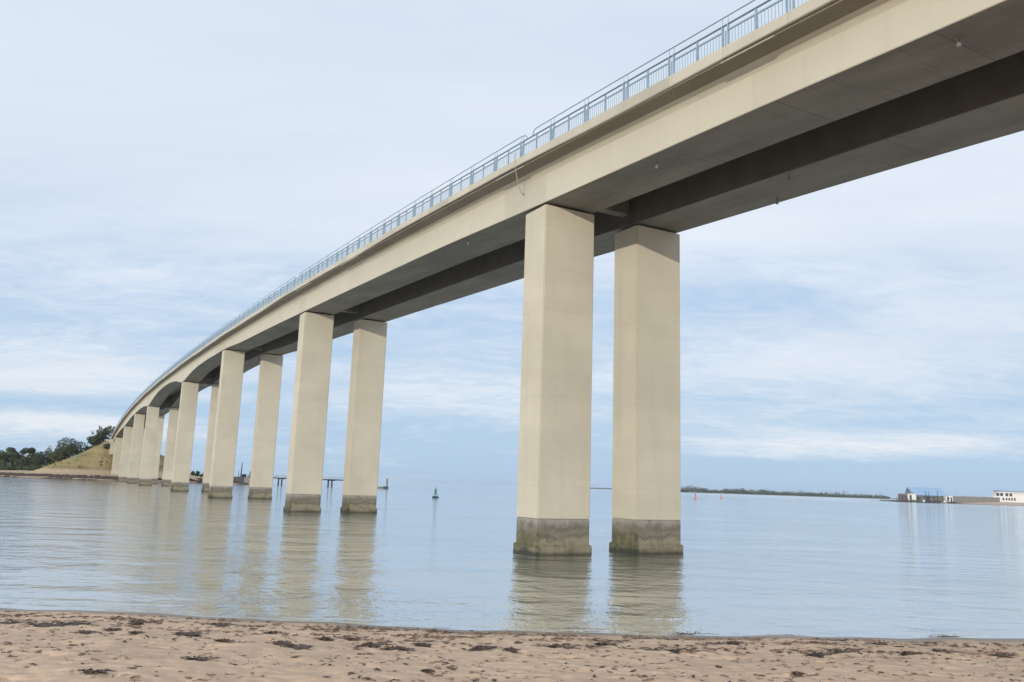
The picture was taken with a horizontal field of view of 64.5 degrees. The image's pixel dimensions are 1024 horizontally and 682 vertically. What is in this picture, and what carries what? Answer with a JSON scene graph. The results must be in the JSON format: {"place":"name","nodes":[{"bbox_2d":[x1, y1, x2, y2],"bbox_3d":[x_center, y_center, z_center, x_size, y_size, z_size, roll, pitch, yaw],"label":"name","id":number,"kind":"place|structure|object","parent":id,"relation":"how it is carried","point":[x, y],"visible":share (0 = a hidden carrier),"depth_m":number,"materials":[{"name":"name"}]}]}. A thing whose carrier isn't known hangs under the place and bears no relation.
{"place":"outdoors","nodes":[
{"label":"outdoors","id":0,"kind":"place"},
{"bbox_2d":[0,440,237,483],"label":"bank","id":1,"kind":"structure","parent":0,"point":[88,461],"depth_m":382.15,"materials":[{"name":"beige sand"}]},
{"bbox_2d":[0,453,8,466],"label":"broadleaf tree","id":2,"kind":"object","parent":1,"relation":"on","point":[3,456],"visible":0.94,"depth_m":449.47,"materials":[{"name":"green plant"}]},
{"bbox_2d":[0,447,18,460],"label":"broadleaf tree","id":3,"kind":"object","parent":1,"relation":"on","point":[10,451],"visible":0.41,"depth_m":459.59,"materials":[{"name":"green plant"}]},
{"bbox_2d":[8,452,23,466],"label":"broadleaf tree","id":4,"kind":"object","parent":1,"relation":"on","point":[13,457],"visible":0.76,"depth_m":450.87,"materials":[{"name":"green plant"}]},
{"bbox_2d":[14,457,26,469],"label":"broadleaf tree","id":5,"kind":"object","parent":1,"relation":"on","point":[17,461],"visible":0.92,"depth_m":447.13,"materials":[{"name":"green plant"}]},
{"bbox_2d":[0,462,50,470],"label":"undergrowth","id":6,"kind":"object","parent":1,"relation":"on","point":[5,466],"visible":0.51,"depth_m":444.11,"materials":[{"name":"green plant"}]},
{"bbox_2d":[20,447,35,466],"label":"umbrella pine","id":7,"kind":"object","parent":1,"relation":"on","point":[24,451],"visible":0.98,"depth_m":462.17,"materials":[{"name":"green plant"}]},
{"bbox_2d":[23,455,35,469],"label":"broadleaf tree","id":8,"kind":"object","parent":1,"relation":"on","point":[30,460],"visible":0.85,"depth_m":449.90,"materials":[{"name":"green plant"}]},
{"bbox_2d":[28,451,44,464],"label":"broadleaf tree","id":9,"kind":"object","parent":1,"relation":"on","point":[35,453],"visible":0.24,"depth_m":472.90,"materials":[{"name":"green plant"}]},
{"bbox_2d":[33,451,48,464],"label":"broadleaf tree","id":10,"kind":"object","parent":1,"relation":"on","point":[38,458],"visible":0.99,"depth_m":446.71,"materials":[{"name":"green plant"}]},
{"bbox_2d":[43,446,53,465],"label":"broadleaf tree","id":11,"kind":"object","parent":1,"relation":"on","point":[48,451],"visible":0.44,"depth_m":454.88,"materials":[{"name":"green plant"}]},
{"bbox_2d":[47,448,70,462],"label":"evergreen bush","id":12,"kind":"object","parent":1,"relation":"on","point":[53,456],"visible":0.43,"depth_m":429.37,"materials":[{"name":"green plant"}]},
{"bbox_2d":[54,437,88,457],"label":"evergreen bush","id":13,"kind":"object","parent":1,"relation":"on","point":[70,449],"visible":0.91,"depth_m":415.75,"materials":[{"name":"green plant"}]},
{"bbox_2d":[86,425,114,445],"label":"windswept tree","id":14,"kind":"object","parent":1,"relation":"on","point":[98,438],"visible":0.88,"depth_m":435.25,"materials":[{"name":"green plant"}]},
{"bbox_2d":[0,472,246,483],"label":"shoreline","id":15,"kind":"structure","parent":1,"relation":"on","point":[70,477],"depth_m":344.64,"materials":[{"name":"beige sand"}]},
{"bbox_2d":[0,476,1023,638],"bbox_3d":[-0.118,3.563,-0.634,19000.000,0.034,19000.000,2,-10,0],"label":"sea","id":16,"kind":"structure","parent":0,"point":[411,554],"depth_m":37.99,"materials":[{"name":"liquid"}]},
{"bbox_2d":[233,463,250,483],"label":"boat","id":17,"kind":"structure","parent":16,"relation":"on","point":[244,479],"depth_m":392.10,"materials":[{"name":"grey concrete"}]},
{"bbox_2d":[248,474,343,486],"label":"jetty","id":18,"kind":"object","parent":16,"relation":"in","point":[328,480],"visible":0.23,"depth_m":400.27,"materials":[{"name":"wood"}]},
{"bbox_2d":[377,479,387,488],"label":"landing pontoon","id":19,"kind":"object","parent":16,"relation":"on","point":[385,487],"visible":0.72,"depth_m":394.18,"materials":[{"name":"grey concrete"}]},
{"bbox_2d":[109,0,1023,555],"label":"road bridge","id":20,"kind":"structure","parent":16,"relation":"in","point":[809,96],"depth_m":46.41,"materials":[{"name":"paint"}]},
{"bbox_2d":[891,500,955,503],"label":"rock bank","id":21,"kind":"object","parent":16,"relation":"in","point":[920,502],"visible":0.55,"depth_m":832.29,"materials":[{"name":"grey stone"}]},
{"bbox_2d":[896,498,950,502],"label":"quay clutter","id":22,"kind":"object","parent":16,"relation":"in","point":[920,500],"visible":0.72,"depth_m":836.37,"materials":[{"name":"grey"}]},
{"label":"quay platform","id":23,"kind":"object","parent":16,"relation":"in","visible":0},
{"bbox_2d":[897,493,906,499],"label":"harbour cabin","id":24,"kind":"object","parent":23,"relation":"on","point":[902,496],"visible":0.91,"depth_m":840.69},
{"bbox_2d":[907,494,915,499],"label":"harbour cabin","id":25,"kind":"object","parent":23,"relation":"on","point":[911,496],"visible":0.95,"depth_m":838.73,"materials":[{"name":"white"}]},
{"bbox_2d":[905,487,947,500],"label":"port shed","id":26,"kind":"structure","parent":23,"relation":"on","point":[919,492],"depth_m":845.71,"materials":[{"name":"metal"}]},
{"bbox_2d":[944,496,952,501],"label":"harbour cabin","id":27,"kind":"object","parent":23,"relation":"on","point":[949,498],"visible":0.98,"depth_m":837.13,"materials":[{"name":"white"}]},
{"bbox_2d":[0,608,1023,681],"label":"beach","id":28,"kind":"structure","parent":0,"point":[52,665],"depth_m":14.98,"materials":[{"name":"beige sand"}]},
{"bbox_2d":[1,620,25,623],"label":"seaweed clump","id":29,"kind":"object","parent":28,"relation":"on","point":[9,622],"visible":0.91,"depth_m":17.44,"materials":[{"name":"brown plant"}]},
{"bbox_2d":[26,621,69,626],"bbox_3d":[-10.077,6.080,17.386,1.206,0.092,0.604,5,-11,-17],"label":"seaweed clump","id":30,"kind":"object","parent":28,"relation":"on","point":[47,624],"visible":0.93,"depth_m":17.36,"materials":[{"name":"brown plant"}]},
{"bbox_2d":[57,620,94,625],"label":"seaweed clump","id":31,"kind":"object","parent":28,"relation":"on","point":[83,622],"visible":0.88,"depth_m":17.92,"materials":[{"name":"brown plant"}]},
{"bbox_2d":[69,630,101,633],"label":"seaweed clump","id":32,"kind":"object","parent":28,"relation":"on","point":[86,632],"visible":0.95,"depth_m":16.42,"materials":[{"name":"brown plant"}]},
{"bbox_2d":[72,668,115,674],"bbox_3d":[-5.903,4.651,11.415,0.599,0.095,0.287,2,-10,0],"label":"seaweed clump","id":33,"kind":"object","parent":28,"relation":"on","point":[92,671],"visible":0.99,"depth_m":11.44,"materials":[{"name":"brown plant"}]},
{"bbox_2d":[105,627,121,630],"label":"seaweed clump","id":34,"kind":"object","parent":28,"relation":"on","point":[112,629],"visible":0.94,"depth_m":17.02,"materials":[{"name":"brown plant"}]},
{"bbox_2d":[126,630,145,634],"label":"seaweed clump","id":35,"kind":"object","parent":28,"relation":"on","point":[133,632],"visible":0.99,"depth_m":16.58,"materials":[{"name":"brown plant"}]},
{"bbox_2d":[128,620,144,624],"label":"seaweed clump","id":36,"kind":"object","parent":28,"relation":"on","point":[136,622],"visible":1,"depth_m":18.45,"materials":[{"name":"brown plant"}]},
{"bbox_2d":[171,631,209,636],"bbox_3d":[-6.649,6.015,16.665,0.921,0.092,0.489,2,-10,0],"label":"seaweed clump","id":37,"kind":"object","parent":28,"relation":"on","point":[192,634],"visible":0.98,"depth_m":16.66,"materials":[{"name":"brown plant"}]},
{"bbox_2d":[181,656,217,660],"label":"seaweed clump","id":38,"kind":"object","parent":28,"relation":"on","point":[197,658],"visible":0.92,"depth_m":13.17,"materials":[{"name":"brown plant"}]},
{"bbox_2d":[207,622,228,626],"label":"seaweed clump","id":39,"kind":"object","parent":28,"relation":"on","point":[219,624],"visible":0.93,"depth_m":18.92,"materials":[{"name":"brown plant"}]},
{"bbox_2d":[213,638,233,641],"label":"seaweed clump","id":40,"kind":"object","parent":28,"relation":"on","point":[224,640],"visible":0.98,"depth_m":15.86,"materials":[{"name":"brown plant"}]},
{"bbox_2d":[263,631,280,633],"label":"seaweed clump","id":41,"kind":"object","parent":28,"relation":"on","point":[271,632],"visible":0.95,"depth_m":17.70,"materials":[{"name":"brown plant"}]},
{"bbox_2d":[268,639,292,646],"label":"seaweed clump","id":42,"kind":"object","parent":28,"relation":"on","point":[281,642],"visible":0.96,"depth_m":15.54,"materials":[{"name":"brown plant"}]},
{"bbox_2d":[280,643,313,649],"bbox_3d":[-4.047,5.775,15.313,0.675,0.080,0.410,2,-10,0],"label":"seaweed clump","id":43,"kind":"object","parent":28,"relation":"on","point":[297,647],"visible":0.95,"depth_m":15.30,"materials":[{"name":"brown plant"}]},
{"bbox_2d":[314,636,334,640],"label":"seaweed clump","id":44,"kind":"object","parent":28,"relation":"on","point":[324,638],"visible":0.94,"depth_m":16.82,"materials":[{"name":"brown plant"}]},
{"bbox_2d":[346,638,360,640],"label":"seaweed clump","id":45,"kind":"object","parent":28,"relation":"on","point":[353,639],"visible":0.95,"depth_m":16.98,"materials":[{"name":"brown plant"}]},
{"bbox_2d":[356,641,394,647],"bbox_3d":[-2.853,6.098,16.327,1.009,0.098,0.584,2,-10,0],"label":"seaweed clump","id":46,"kind":"object","parent":28,"relation":"on","point":[372,645],"visible":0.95,"depth_m":16.29,"materials":[{"name":"brown plant"}]},
{"bbox_2d":[374,644,412,650],"bbox_3d":[-2.280,6.002,15.879,0.807,0.096,0.414,2,-10,0],"label":"seaweed clump","id":47,"kind":"object","parent":28,"relation":"on","point":[402,648],"visible":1,"depth_m":15.80,"materials":[{"name":"brown plant"}]},
{"bbox_2d":[409,643,431,646],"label":"seaweed clump","id":48,"kind":"object","parent":28,"relation":"on","point":[422,644],"visible":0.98,"depth_m":16.44,"materials":[{"name":"brown plant"}]},
{"bbox_2d":[420,668,434,673],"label":"seaweed clump","id":49,"kind":"object","parent":28,"relation":"on","point":[428,671],"visible":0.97,"depth_m":12.83,"materials":[{"name":"brown plant"}]},
{"bbox_2d":[468,645,501,650],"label":"seaweed clump","id":50,"kind":"object","parent":28,"relation":"on","point":[479,648],"visible":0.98,"depth_m":16.30,"materials":[{"name":"brown plant"}]},
{"bbox_2d":[502,646,520,652],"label":"seaweed clump","id":51,"kind":"object","parent":28,"relation":"on","point":[511,649],"visible":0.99,"depth_m":16.01,"materials":[{"name":"brown plant"}]},
{"bbox_2d":[0,611,1023,681],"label":"seaweed litter","id":52,"kind":"object","parent":28,"relation":"on","point":[594,639],"visible":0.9,"depth_m":17.50,"materials":[{"name":"brown plant"}]},
{"bbox_2d":[540,643,576,648],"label":"seaweed clump","id":53,"kind":"object","parent":28,"relation":"on","point":[556,645],"visible":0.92,"depth_m":16.83,"materials":[{"name":"brown plant"}]},
{"bbox_2d":[591,642,619,645],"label":"seaweed clump","id":54,"kind":"object","parent":28,"relation":"on","point":[604,643],"visible":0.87,"depth_m":17.78,"materials":[{"name":"brown plant"}]},
{"bbox_2d":[660,646,713,652],"bbox_3d":[3.665,6.508,17.082,1.138,0.090,0.579,0,-10,11],"label":"seaweed clump","id":55,"kind":"object","parent":28,"relation":"on","point":[673,650],"visible":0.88,"depth_m":17.03,"materials":[{"name":"brown plant"}]},
{"bbox_2d":[673,631,708,634],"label":"seaweed clump","id":56,"kind":"object","parent":28,"relation":"on","point":[691,633],"visible":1,"depth_m":20.98,"materials":[{"name":"grey plant"}]},
{"bbox_2d":[725,641,743,643],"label":"seaweed clump","id":57,"kind":"object","parent":28,"relation":"on","point":[732,642],"visible":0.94,"depth_m":18.88,"materials":[{"name":"brown plant"}]},
{"bbox_2d":[791,671,804,676],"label":"seaweed clump","id":58,"kind":"object","parent":28,"relation":"on","point":[797,674],"visible":0.96,"depth_m":13.78,"materials":[{"name":"brown plant"}]},
{"bbox_2d":[801,651,835,657],"bbox_3d":[6.402,6.469,16.779,0.787,0.092,0.413,4,-10,-10],"label":"seaweed clump","id":59,"kind":"object","parent":28,"relation":"on","point":[818,654],"visible":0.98,"depth_m":16.69,"materials":[{"name":"brown plant"}]},
{"bbox_2d":[828,649,855,652],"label":"seaweed clump","id":60,"kind":"object","parent":28,"relation":"on","point":[841,651],"visible":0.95,"depth_m":17.32,"materials":[{"name":"brown plant"}]},
{"bbox_2d":[864,641,885,644],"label":"seaweed clump","id":61,"kind":"object","parent":28,"relation":"on","point":[878,643],"visible":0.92,"depth_m":19.48,"materials":[{"name":"brown plant"}]},
{"bbox_2d":[896,651,922,655],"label":"seaweed clump","id":62,"kind":"object","parent":28,"relation":"on","point":[903,653],"visible":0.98,"depth_m":17.40,"materials":[{"name":"brown plant"}]},
{"bbox_2d":[930,634,959,636],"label":"seaweed clump","id":63,"kind":"object","parent":28,"relation":"on","point":[944,635],"visible":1,"depth_m":21.91,"materials":[{"name":"plant"}]},
{"bbox_2d":[932,648,962,652],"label":"seaweed clump","id":64,"kind":"object","parent":28,"relation":"on","point":[937,650],"visible":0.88,"depth_m":17.98,"materials":[{"name":"brown plant"}]},
{"bbox_2d":[987,653,1017,657],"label":"seaweed clump","id":65,"kind":"object","parent":28,"relation":"on","point":[1004,655],"visible":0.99,"depth_m":17.44,"materials":[{"name":"brown plant"}]},
{"bbox_2d":[0,0,1023,497],"label":"sky","id":66,"kind":"structure","parent":0,"point":[167,167],"materials":[{"name":"blue"}]},
{"bbox_2d":[690,492,895,498],"bbox_3d":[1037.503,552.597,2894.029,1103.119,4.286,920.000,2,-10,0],"label":"shore","id":67,"kind":"structure","parent":0,"point":[791,495],"depth_m":2471.68,"materials":[{"name":"beige sand"}]},
{"bbox_2d":[681,486,889,498],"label":"distant woods","id":68,"kind":"object","parent":67,"relation":"on","point":[760,491],"visible":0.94,"depth_m":2480.62,"materials":[{"name":"green plant"}]},
{"bbox_2d":[867,497,1023,505],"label":"sand spit","id":69,"kind":"structure","parent":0,"point":[1002,503],"depth_m":837.37,"materials":[{"name":"beige sand"}]},
{"bbox_2d":[953,496,999,502],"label":"harbour wall","id":70,"kind":"structure","parent":69,"relation":"on","point":[960,499],"depth_m":845.96,"materials":[{"name":"grey concrete"}]},
{"bbox_2d":[987,490,1023,502],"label":"harbour building","id":71,"kind":"structure","parent":69,"relation":"on","point":[1010,496],"depth_m":857.54,"materials":[{"name":"white concrete"}]}
]}

